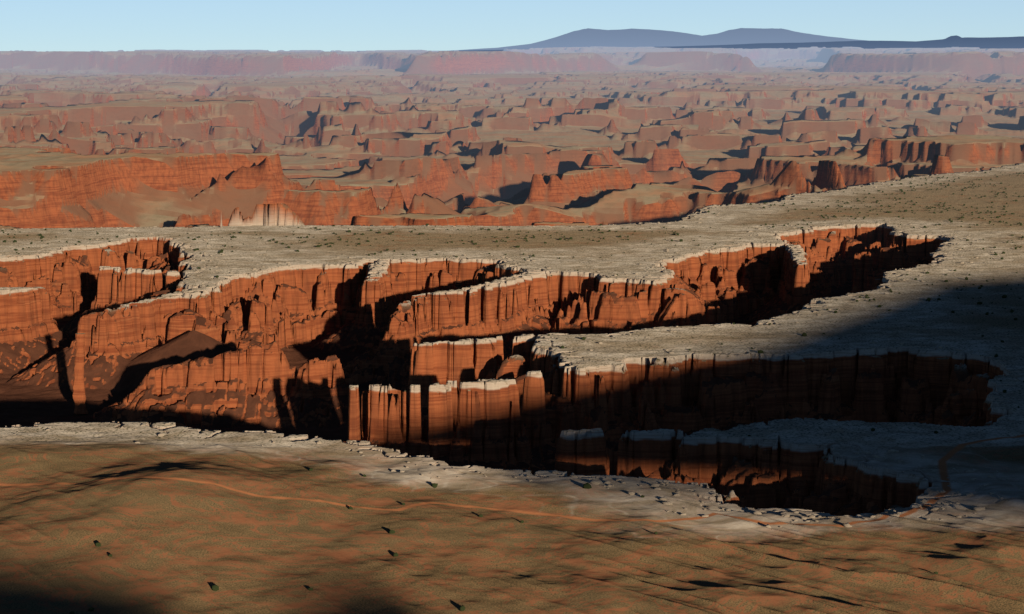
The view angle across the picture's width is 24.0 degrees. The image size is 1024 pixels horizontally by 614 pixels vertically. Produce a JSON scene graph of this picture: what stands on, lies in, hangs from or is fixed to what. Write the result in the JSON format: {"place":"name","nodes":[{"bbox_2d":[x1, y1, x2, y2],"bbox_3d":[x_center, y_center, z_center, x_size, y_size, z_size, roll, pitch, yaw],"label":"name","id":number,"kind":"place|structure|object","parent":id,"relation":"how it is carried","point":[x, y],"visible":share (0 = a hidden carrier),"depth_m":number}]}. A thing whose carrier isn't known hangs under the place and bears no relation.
{"place":"outdoors","nodes":[
{"label":"outdoors","id":0,"kind":"place"},
{"bbox_2d":[0,46,1023,613],"bbox_3d":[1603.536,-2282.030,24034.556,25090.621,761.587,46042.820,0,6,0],"label":"terrain","id":1,"kind":"structure","parent":0,"point":[444,368],"depth_m":3142.32},
{"bbox_2d":[73,333,88,413],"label":"rock spire","id":2,"kind":"object","parent":1,"relation":"on","point":[79,396],"visible":1,"depth_m":2838.23},
{"bbox_2d":[0,167,1022,527],"bbox_3d":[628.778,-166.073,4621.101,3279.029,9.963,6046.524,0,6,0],"label":"boulders","id":3,"kind":"object","parent":1,"relation":"on","point":[670,351],"visible":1,"depth_m":1925.03},
{"bbox_2d":[1,168,1023,613],"bbox_3d":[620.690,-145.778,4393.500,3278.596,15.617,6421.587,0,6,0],"label":"shrubs","id":4,"kind":"object","parent":1,"relation":"on","point":[215,588],"visible":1,"depth_m":4158.60},
{"bbox_2d":[0,0,1023,51],"label":"sky","id":5,"kind":"structure","parent":0,"point":[25,25]},
{"bbox_2d":[357,28,866,51],"bbox_3d":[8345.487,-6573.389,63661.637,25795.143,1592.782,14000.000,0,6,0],"label":"mountain","id":6,"kind":"structure","parent":0,"point":[588,37],"depth_m":59839.76},
{"bbox_2d":[463,35,1023,50],"bbox_3d":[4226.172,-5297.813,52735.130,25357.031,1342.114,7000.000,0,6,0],"label":"forest plateau","id":7,"kind":"structure","parent":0,"point":[989,42],"depth_m":50925.73}
]}

